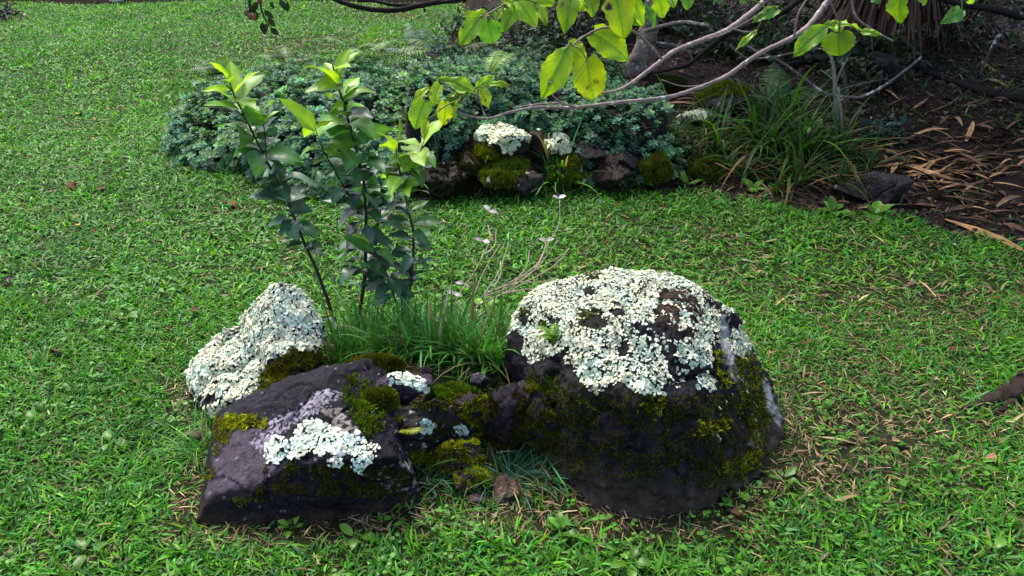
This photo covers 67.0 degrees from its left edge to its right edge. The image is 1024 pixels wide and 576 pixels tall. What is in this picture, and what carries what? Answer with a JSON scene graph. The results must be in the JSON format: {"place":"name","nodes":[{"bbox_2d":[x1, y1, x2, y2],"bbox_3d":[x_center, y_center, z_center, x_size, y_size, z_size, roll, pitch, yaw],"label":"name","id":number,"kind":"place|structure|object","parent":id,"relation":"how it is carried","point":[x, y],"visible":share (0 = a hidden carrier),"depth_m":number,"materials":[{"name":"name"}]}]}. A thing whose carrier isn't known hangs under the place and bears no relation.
{"place":"outdoors","nodes":[
{"label":"outdoors","id":0,"kind":"place"},
{"bbox_2d":[0,0,468,117],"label":"lawn grass","id":1,"kind":"structure","parent":0,"point":[123,21],"depth_m":7.26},
{"bbox_2d":[0,0,1023,575],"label":"ground","id":2,"kind":"structure","parent":0,"point":[786,446],"depth_m":3.27,"materials":[{"name":"plant"}]},
{"bbox_2d":[0,0,33,22],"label":"bush","id":3,"kind":"object","parent":2,"relation":"on","point":[5,9],"visible":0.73,"depth_m":8.24,"materials":[{"name":"green plant"}]},
{"bbox_2d":[73,539,106,571],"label":"weed","id":4,"kind":"object","parent":2,"relation":"on","point":[80,559],"visible":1,"depth_m":1.96,"materials":[{"name":"green plant"}]},
{"bbox_2d":[189,56,236,77],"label":"fern","id":5,"kind":"object","parent":2,"relation":"on","point":[210,67],"visible":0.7,"depth_m":6.02,"materials":[{"name":"green plant"}]},
{"bbox_2d":[0,0,462,4],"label":"planting bed","id":6,"kind":"object","parent":2,"relation":"on","point":[163,1],"visible":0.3,"depth_m":9.28,"materials":[{"name":"soil"}]},
{"bbox_2d":[184,281,326,421],"bbox_3d":[-0.835,0.230,2.526,0.492,0.491,0.474,0,29,0],"label":"rock","id":7,"kind":"object","parent":2,"relation":"on","point":[277,335],"visible":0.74,"depth_m":2.42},
{"bbox_2d":[158,52,357,171],"bbox_3d":[-1.488,-1.099,4.821,1.403,0.633,1.344,0,29,0],"label":"shrub","id":8,"kind":"object","parent":2,"relation":"on","point":[195,136],"visible":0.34,"depth_m":4.59,"materials":[{"name":"green plant"}]},
{"bbox_2d":[203,61,338,332],"bbox_3d":[-0.803,-0.264,2.628,0.327,0.990,0.269,0,29,0],"label":"sapling","id":9,"kind":"object","parent":2,"relation":"on","point":[274,180],"visible":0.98,"depth_m":2.53,"materials":[{"name":"green plant"}]},
{"bbox_2d":[258,43,307,62],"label":"fern","id":10,"kind":"object","parent":2,"relation":"on","point":[286,56],"visible":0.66,"depth_m":6.41,"materials":[{"name":"green plant"}]},
{"bbox_2d":[278,516,303,537],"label":"weed","id":11,"kind":"object","parent":2,"relation":"on","point":[284,524],"visible":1,"depth_m":2.02,"materials":[{"name":"green plant"}]},
{"bbox_2d":[196,358,420,526],"bbox_3d":[-0.562,0.406,2.257,0.630,0.413,0.602,0,29,0],"label":"rock","id":12,"kind":"object","parent":2,"relation":"on","point":[323,443],"visible":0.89,"depth_m":2.04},
{"bbox_2d":[342,350,406,372],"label":"stone","id":13,"kind":"object","parent":12,"relation":"on","point":[392,363],"visible":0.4,"depth_m":2.30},
{"bbox_2d":[376,371,432,403],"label":"stone","id":14,"kind":"object","parent":12,"relation":"on","point":[408,386],"visible":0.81,"depth_m":2.19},
{"bbox_2d":[221,49,433,198],"bbox_3d":[-0.961,-0.945,4.501,1.447,0.692,1.365,0,29,0],"label":"shrub","id":15,"kind":"object","parent":2,"relation":"on","point":[319,105],"visible":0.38,"depth_m":4.26,"materials":[{"name":"green plant"}]},
{"bbox_2d":[279,48,411,326],"bbox_3d":[-0.527,-0.254,2.673,0.283,1.103,0.375,6,30,11],"label":"sapling","id":16,"kind":"object","parent":2,"relation":"on","point":[351,159],"visible":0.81,"depth_m":2.53,"materials":[{"name":"green plant"}]},
{"bbox_2d":[323,22,391,58],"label":"fern","id":17,"kind":"object","parent":2,"relation":"on","point":[366,44],"visible":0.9,"depth_m":6.58,"materials":[{"name":"green plant"}]},
{"bbox_2d":[340,523,375,549],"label":"weed","id":18,"kind":"object","parent":2,"relation":"on","point":[345,528],"visible":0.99,"depth_m":1.99,"materials":[{"name":"green plant"}]},
{"bbox_2d":[341,116,442,320],"bbox_3d":[-0.399,-0.192,2.608,0.337,0.773,0.290,4,29,8],"label":"sapling","id":19,"kind":"object","parent":2,"relation":"on","point":[416,159],"visible":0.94,"depth_m":2.57,"materials":[{"name":"green plant"}]},
{"bbox_2d":[381,22,439,61],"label":"fern","id":20,"kind":"object","parent":2,"relation":"on","point":[419,35],"visible":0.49,"depth_m":6.60,"materials":[{"name":"green plant"}]},
{"bbox_2d":[355,54,479,196],"bbox_3d":[-0.574,-0.923,4.330,0.882,0.731,0.932,-15,32,-25],"label":"shrub","id":21,"kind":"object","parent":2,"relation":"on","point":[437,141],"visible":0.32,"depth_m":4.08,"materials":[{"name":"green plant"}]},
{"bbox_2d":[320,257,519,394],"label":"tall grass","id":22,"kind":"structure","parent":2,"relation":"on","point":[451,338],"depth_m":2.56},
{"bbox_2d":[352,30,496,79],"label":"shrub","id":23,"kind":"object","parent":2,"relation":"on","point":[451,54],"visible":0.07,"depth_m":5.02,"materials":[{"name":"green plant"}]},
{"bbox_2d":[244,0,607,34],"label":"tree","id":24,"kind":"object","parent":2,"relation":"on","point":[394,8],"visible":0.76,"depth_m":5.07,"materials":[{"name":"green plant"}]},
{"bbox_2d":[397,398,472,466],"bbox_3d":[-0.221,0.392,2.191,0.228,0.207,0.158,-11,31,-19],"label":"stone","id":25,"kind":"object","parent":2,"relation":"on","point":[438,422],"visible":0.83,"depth_m":2.15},
{"bbox_2d":[359,384,401,411],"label":"stone","id":26,"kind":"object","parent":25,"relation":"on","point":[385,397],"visible":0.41,"depth_m":2.13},
{"bbox_2d":[394,33,489,56],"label":"fern","id":27,"kind":"object","parent":2,"relation":"on","point":[419,49],"visible":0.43,"depth_m":5.40,"materials":[{"name":"green plant"}]},
{"bbox_2d":[416,157,471,199],"bbox_3d":[-0.358,-0.565,4.061,0.305,0.248,0.304,0,29,0],"label":"stone","id":28,"kind":"object","parent":2,"relation":"on","point":[450,177],"visible":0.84,"depth_m":3.97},
{"bbox_2d":[458,146,483,174],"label":"stone","id":29,"kind":"object","parent":28,"relation":"on","point":[471,163],"visible":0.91,"depth_m":4.02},
{"bbox_2d":[436,437,484,474],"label":"stone","id":30,"kind":"object","parent":2,"relation":"on","point":[463,453],"visible":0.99,"depth_m":2.14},
{"bbox_2d":[446,391,487,438],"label":"stone","id":31,"kind":"object","parent":2,"relation":"on","point":[470,408],"visible":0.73,"depth_m":2.19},
{"bbox_2d":[423,379,477,402],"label":"stone","id":32,"kind":"object","parent":31,"relation":"on","point":[442,392],"visible":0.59,"depth_m":2.23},
{"bbox_2d":[470,372,489,389],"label":"stone","id":33,"kind":"object","parent":32,"relation":"on","point":[480,380],"visible":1,"depth_m":2.27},
{"bbox_2d":[453,462,493,489],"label":"stone","id":34,"kind":"object","parent":2,"relation":"on","point":[464,478],"visible":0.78,"depth_m":2.13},
{"bbox_2d":[402,48,550,134],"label":"shrub","id":35,"kind":"object","parent":2,"relation":"on","point":[498,104],"visible":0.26,"depth_m":4.30,"materials":[{"name":"green plant"}]},
{"bbox_2d":[484,49,517,74],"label":"fern","id":36,"kind":"object","parent":35,"relation":"on","point":[496,64],"visible":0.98,"depth_m":4.21,"materials":[{"name":"green plant"}]},
{"bbox_2d":[467,490,492,502],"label":"stone","id":37,"kind":"object","parent":2,"relation":"on","point":[474,497],"visible":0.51,"depth_m":2.12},
{"bbox_2d":[149,110,815,514],"bbox_3d":[-0.068,-0.164,3.157,2.030,0.496,2.713,0,29,0],"label":"grass tuft","id":38,"kind":"object","parent":2,"relation":"on","point":[501,462],"visible":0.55,"depth_m":2.22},
{"bbox_2d":[435,6,530,41],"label":"bush","id":39,"kind":"object","parent":2,"relation":"on","point":[457,21],"visible":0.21,"depth_m":6.30,"materials":[{"name":"green plant"}]},
{"bbox_2d":[436,194,568,321],"bbox_3d":[-0.030,0.030,2.765,0.474,0.663,0.309,0,29,0],"label":"wispy plant","id":40,"kind":"object","parent":2,"relation":"on","point":[535,267],"visible":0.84,"depth_m":2.69,"materials":[{"name":"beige plant"}]},
{"bbox_2d":[478,381,533,453],"bbox_3d":[-0.016,0.371,2.218,0.191,0.254,0.166,0,29,0],"label":"stone","id":41,"kind":"object","parent":2,"relation":"on","point":[504,414],"visible":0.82,"depth_m":2.16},
{"bbox_2d":[492,472,519,503],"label":"stone","id":42,"kind":"object","parent":2,"relation":"on","point":[501,479],"visible":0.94,"depth_m":2.12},
{"bbox_2d":[474,153,544,196],"bbox_3d":[-0.015,-0.606,4.083,0.380,0.184,0.366,0,29,0],"label":"stone","id":43,"kind":"object","parent":2,"relation":"on","point":[512,174],"visible":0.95,"depth_m":3.97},
{"bbox_2d":[474,141,502,161],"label":"stone","id":44,"kind":"object","parent":43,"relation":"on","point":[483,151],"visible":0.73,"depth_m":4.02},
{"bbox_2d":[473,120,530,156],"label":"stone","id":45,"kind":"object","parent":43,"relation":"on","point":[505,139],"visible":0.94,"depth_m":4.01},
{"bbox_2d":[0,287,1023,575],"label":"lawn grass","id":46,"kind":"structure","parent":2,"relation":"on","point":[448,547],"depth_m":2.21,"materials":[{"name":"plant"}]},
{"bbox_2d":[0,141,1023,575],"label":"clover","id":47,"kind":"object","parent":2,"relation":"on","point":[728,501],"visible":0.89,"depth_m":2.36,"materials":[{"name":"green plant"}]},
{"bbox_2d":[1,3,1023,575],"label":"dry thatch","id":48,"kind":"object","parent":2,"relation":"on","point":[513,521],"visible":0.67,"depth_m":2.32,"materials":[{"name":"plant"}]},
{"bbox_2d":[464,23,591,55],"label":"bush","id":49,"kind":"object","parent":2,"relation":"on","point":[513,40],"visible":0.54,"depth_m":5.80,"materials":[{"name":"green plant"}]},
{"bbox_2d":[434,38,625,81],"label":"shrub","id":50,"kind":"object","parent":2,"relation":"on","point":[608,63],"visible":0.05,"depth_m":5.25,"materials":[{"name":"green plant"}]},
{"bbox_2d":[529,128,544,156],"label":"stone","id":51,"kind":"object","parent":2,"relation":"on","point":[536,145],"visible":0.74,"depth_m":4.11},
{"bbox_2d":[515,396,561,456],"bbox_3d":[0.081,0.413,2.208,0.175,0.218,0.125,-17,33,-28],"label":"stone","id":52,"kind":"object","parent":2,"relation":"on","point":[542,423],"visible":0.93,"depth_m":2.17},
{"bbox_2d":[515,0,608,47],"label":"bush","id":53,"kind":"object","parent":2,"relation":"on","point":[573,33],"visible":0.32,"depth_m":5.99,"materials":[{"name":"green plant"}]},
{"bbox_2d":[545,512,578,537],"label":"weed","id":54,"kind":"object","parent":2,"relation":"on","point":[559,519],"visible":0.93,"depth_m":2.02,"materials":[{"name":"green plant"}]},
{"bbox_2d":[550,153,588,187],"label":"stone","id":55,"kind":"object","parent":2,"relation":"on","point":[574,169],"visible":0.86,"depth_m":4.08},
{"bbox_2d":[544,131,572,156],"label":"stone","id":56,"kind":"object","parent":55,"relation":"on","point":[557,144],"visible":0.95,"depth_m":4.08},
{"bbox_2d":[495,66,656,167],"bbox_3d":[0.242,-1.042,4.555,1.334,0.520,1.094,0,29,0],"label":"shrub","id":57,"kind":"object","parent":2,"relation":"on","point":[543,119],"visible":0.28,"depth_m":4.21,"materials":[{"name":"green plant"}]},
{"bbox_2d":[547,0,659,43],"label":"bush","id":58,"kind":"object","parent":2,"relation":"on","point":[586,15],"visible":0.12,"depth_m":6.20,"materials":[{"name":"green plant"}]},
{"bbox_2d":[591,153,632,188],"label":"stone","id":59,"kind":"object","parent":2,"relation":"on","point":[615,175],"visible":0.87,"depth_m":4.07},
{"bbox_2d":[572,139,609,158],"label":"stone","id":60,"kind":"object","parent":59,"relation":"on","point":[593,152],"visible":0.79,"depth_m":4.10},
{"bbox_2d":[615,144,640,168],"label":"stone","id":61,"kind":"object","parent":59,"relation":"on","point":[632,160],"visible":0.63,"depth_m":4.09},
{"bbox_2d":[552,83,695,187],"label":"shrub","id":62,"kind":"object","parent":2,"relation":"on","point":[647,122],"visible":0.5,"depth_m":4.16,"materials":[{"name":"green plant"}]},
{"bbox_2d":[610,546,653,575],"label":"weed","id":63,"kind":"object","parent":2,"relation":"on","point":[643,562],"visible":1,"depth_m":1.92,"materials":[{"name":"green plant"}]},
{"bbox_2d":[502,266,784,518],"bbox_3d":[0.373,0.230,2.409,0.782,0.575,0.933,-16,33,-27],"label":"boulder","id":64,"kind":"object","parent":2,"relation":"on","point":[664,397],"visible":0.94,"depth_m":2.12,"materials":[{"name":"stone"}]},
{"bbox_2d":[518,380,550,402],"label":"stone","id":65,"kind":"object","parent":64,"relation":"on","point":[537,390],"visible":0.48,"depth_m":2.20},
{"bbox_2d":[537,322,562,345],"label":"fern","id":66,"kind":"object","parent":64,"relation":"on","point":[551,334],"visible":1,"depth_m":2.20,"materials":[{"name":"green plant"}]},
{"bbox_2d":[636,150,674,185],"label":"stone","id":67,"kind":"object","parent":2,"relation":"on","point":[656,168],"visible":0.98,"depth_m":4.09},
{"bbox_2d":[651,74,688,93],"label":"stone","id":68,"kind":"object","parent":2,"relation":"on","point":[673,79],"visible":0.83,"depth_m":4.98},
{"bbox_2d":[635,0,732,32],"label":"bush","id":69,"kind":"object","parent":2,"relation":"on","point":[671,17],"visible":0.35,"depth_m":6.53,"materials":[{"name":"green plant"}]},
{"bbox_2d":[346,0,1023,242],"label":"leaf litter","id":70,"kind":"object","parent":2,"relation":"on","point":[930,133],"visible":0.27,"depth_m":4.53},
{"bbox_2d":[657,76,716,159],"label":"strap leaf plant","id":71,"kind":"object","parent":2,"relation":"on","point":[670,130],"visible":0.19,"depth_m":4.53,"materials":[{"name":"green plant"}]},
{"bbox_2d":[408,0,974,139],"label":"tree","id":72,"kind":"object","parent":2,"relation":"on","point":[589,78],"visible":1,"depth_m":2.26,"materials":[{"name":"green plant"}]},
{"bbox_2d":[677,107,713,122],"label":"stone","id":73,"kind":"object","parent":2,"relation":"on","point":[703,112],"visible":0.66,"depth_m":4.68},
{"bbox_2d":[671,105,743,178],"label":"strap leaf plant","id":74,"kind":"object","parent":2,"relation":"on","point":[692,144],"visible":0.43,"depth_m":4.43,"materials":[{"name":"green plant"}]},
{"bbox_2d":[687,153,728,183],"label":"stone","id":75,"kind":"object","parent":2,"relation":"on","point":[710,169],"visible":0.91,"depth_m":4.20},
{"bbox_2d":[670,91,749,153],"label":"strap leaf plant","id":76,"kind":"object","parent":2,"relation":"on","point":[712,117],"visible":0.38,"depth_m":4.58,"materials":[{"name":"green plant"}]},
{"bbox_2d":[622,0,803,77],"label":"tree","id":77,"kind":"object","parent":2,"relation":"on","point":[640,58],"visible":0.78,"depth_m":5.05,"materials":[{"name":"grey plant"}]},
{"bbox_2d":[694,78,753,114],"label":"stone","id":78,"kind":"object","parent":2,"relation":"on","point":[719,89],"visible":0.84,"depth_m":4.66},
{"bbox_2d":[670,86,780,176],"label":"strap leaf plant","id":79,"kind":"object","parent":2,"relation":"on","point":[722,134],"visible":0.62,"depth_m":4.45,"materials":[{"name":"green plant"}]},
{"bbox_2d":[697,117,786,197],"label":"strap leaf plant","id":80,"kind":"object","parent":2,"relation":"on","point":[742,169],"visible":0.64,"depth_m":4.25,"materials":[{"name":"green plant"}]},
{"bbox_2d":[666,3,820,64],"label":"bush","id":81,"kind":"object","parent":2,"relation":"on","point":[769,37],"visible":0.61,"depth_m":5.63,"materials":[{"name":"green plant"}]},
{"bbox_2d":[665,0,839,33],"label":"bush","id":82,"kind":"object","parent":2,"relation":"on","point":[811,10],"visible":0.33,"depth_m":6.75,"materials":[{"name":"green plant"}]},
{"bbox_2d":[676,67,840,192],"bbox_3d":[1.407,-0.817,4.420,1.037,0.793,1.014,0,29,0],"label":"strap leaf plant","id":83,"kind":"object","parent":2,"relation":"on","point":[763,149],"visible":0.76,"depth_m":4.36,"materials":[{"name":"green plant"}]},
{"bbox_2d":[726,70,829,146],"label":"strap leaf plant","id":84,"kind":"object","parent":2,"relation":"on","point":[763,104],"visible":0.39,"depth_m":4.63,"materials":[{"name":"green plant"}]},
{"bbox_2d":[748,161,812,202],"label":"strap leaf plant","id":85,"kind":"object","parent":2,"relation":"on","point":[778,188],"visible":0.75,"depth_m":4.05,"materials":[{"name":"green plant"}]},
{"bbox_2d":[747,64,821,112],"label":"fern","id":86,"kind":"object","parent":2,"relation":"on","point":[784,88],"visible":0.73,"depth_m":4.74,"materials":[{"name":"green plant"}]},
{"bbox_2d":[769,467,799,484],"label":"weed","id":87,"kind":"object","parent":2,"relation":"on","point":[789,471],"visible":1,"depth_m":2.21,"materials":[{"name":"green plant"}]},
{"bbox_2d":[715,82,886,186],"bbox_3d":[1.588,-0.830,4.333,0.799,0.713,0.840,-17,33,-28],"label":"strap leaf plant","id":88,"kind":"object","parent":2,"relation":"on","point":[805,153],"visible":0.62,"depth_m":4.27,"materials":[{"name":"green plant"}]},
{"bbox_2d":[724,117,877,209],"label":"strap leaf plant","id":89,"kind":"object","parent":2,"relation":"on","point":[798,174],"visible":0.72,"depth_m":4.15,"materials":[{"name":"green plant"}]},
{"bbox_2d":[731,66,887,151],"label":"strap leaf plant","id":90,"kind":"object","parent":2,"relation":"on","point":[784,107],"visible":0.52,"depth_m":4.48,"materials":[{"name":"green plant"}]},
{"bbox_2d":[746,45,921,98],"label":"fallen branch","id":91,"kind":"object","parent":90,"relation":"on","point":[843,96],"visible":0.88,"depth_m":4.46,"materials":[{"name":"wood"}]},
{"bbox_2d":[782,115,848,153],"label":"bush","id":92,"kind":"object","parent":2,"relation":"on","point":[825,125],"visible":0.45,"depth_m":4.35,"materials":[{"name":"green plant"}]},
{"bbox_2d":[762,84,901,183],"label":"strap leaf plant","id":93,"kind":"object","parent":2,"relation":"on","point":[848,136],"visible":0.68,"depth_m":4.34,"materials":[{"name":"green plant"}]},
{"bbox_2d":[820,54,847,137],"bbox_3d":[1.801,-1.072,4.380,0.174,0.509,0.028,0,29,0],"label":"young tree","id":94,"kind":"object","parent":2,"relation":"on","point":[835,97],"visible":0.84,"depth_m":4.32,"materials":[{"name":"grey plant"}]},
{"bbox_2d":[817,195,851,218],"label":"weed","id":95,"kind":"object","parent":2,"relation":"on","point":[832,204],"visible":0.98,"depth_m":3.86,"materials":[{"name":"green plant"}]},
{"bbox_2d":[801,153,876,212],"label":"strap leaf plant","id":96,"kind":"object","parent":2,"relation":"on","point":[841,177],"visible":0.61,"depth_m":4.09,"materials":[{"name":"green plant"}]},
{"bbox_2d":[767,55,918,69],"bbox_3d":[2.272,-1.589,5.439,1.069,0.055,0.290,-2,29,-3],"label":"log","id":97,"kind":"object","parent":2,"relation":"on","point":[812,60],"visible":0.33,"depth_m":5.40,"materials":[{"name":"wood"}]},
{"bbox_2d":[828,181,868,199],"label":"stone","id":98,"kind":"object","parent":2,"relation":"on","point":[849,190],"visible":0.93,"depth_m":3.98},
{"bbox_2d":[813,49,903,100],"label":"bush","id":99,"kind":"object","parent":2,"relation":"on","point":[864,75],"visible":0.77,"depth_m":4.87,"materials":[{"name":"green plant"}]},
{"bbox_2d":[789,22,931,74],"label":"bush","id":100,"kind":"object","parent":2,"relation":"on","point":[861,43],"visible":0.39,"depth_m":5.36,"materials":[{"name":"green plant"}]},
{"bbox_2d":[858,201,894,223],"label":"weed","id":101,"kind":"object","parent":2,"relation":"on","point":[878,206],"visible":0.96,"depth_m":3.80,"materials":[{"name":"green plant"}]},
{"bbox_2d":[811,117,942,172],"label":"strap leaf plant","id":102,"kind":"object","parent":2,"relation":"on","point":[871,159],"visible":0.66,"depth_m":4.22,"materials":[{"name":"green plant"}]},
{"bbox_2d":[856,51,901,90],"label":"stone","id":103,"kind":"object","parent":2,"relation":"on","point":[890,69],"visible":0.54,"depth_m":4.90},
{"bbox_2d":[861,171,914,204],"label":"stone","id":104,"kind":"object","parent":2,"relation":"on","point":[884,188],"visible":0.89,"depth_m":3.92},
{"bbox_2d":[858,113,919,144],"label":"bush","id":105,"kind":"object","parent":2,"relation":"on","point":[885,121],"visible":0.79,"depth_m":4.45,"materials":[{"name":"green plant"}]},
{"bbox_2d":[796,0,992,65],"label":"screw palm","id":106,"kind":"object","parent":2,"relation":"on","point":[867,11],"visible":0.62,"depth_m":5.56,"materials":[{"name":"brown plant"}]},
{"bbox_2d":[891,0,1023,52],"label":"bush","id":107,"kind":"object","parent":2,"relation":"on","point":[977,24],"visible":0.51,"depth_m":5.91,"materials":[{"name":"green plant"}]},
{"bbox_2d":[916,65,1023,101],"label":"log","id":108,"kind":"object","parent":2,"relation":"on","point":[1014,97],"visible":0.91,"depth_m":4.82,"materials":[{"name":"wood"}]},
{"bbox_2d":[937,0,1023,74],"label":"tree","id":109,"kind":"object","parent":2,"relation":"on","point":[1018,14],"visible":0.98,"depth_m":4.84,"materials":[{"name":"brown plant"}]},
{"bbox_2d":[959,369,1023,415],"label":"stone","id":110,"kind":"object","parent":2,"relation":"on","point":[1013,389],"visible":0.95,"depth_m":2.50,"materials":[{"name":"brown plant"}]},
{"bbox_2d":[0,111,1023,303],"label":"lawn grass","id":111,"kind":"structure","parent":0,"point":[15,253],"depth_m":3.63,"materials":[{"name":"plant"}]},
{"bbox_2d":[945,219,1023,251],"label":"dead leaf","id":112,"kind":"object","parent":111,"relation":"on","point":[997,236],"visible":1,"depth_m":3.61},
{"bbox_2d":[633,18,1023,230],"bbox_3d":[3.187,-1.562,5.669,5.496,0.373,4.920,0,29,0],"label":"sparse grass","id":113,"kind":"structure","parent":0,"point":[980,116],"depth_m":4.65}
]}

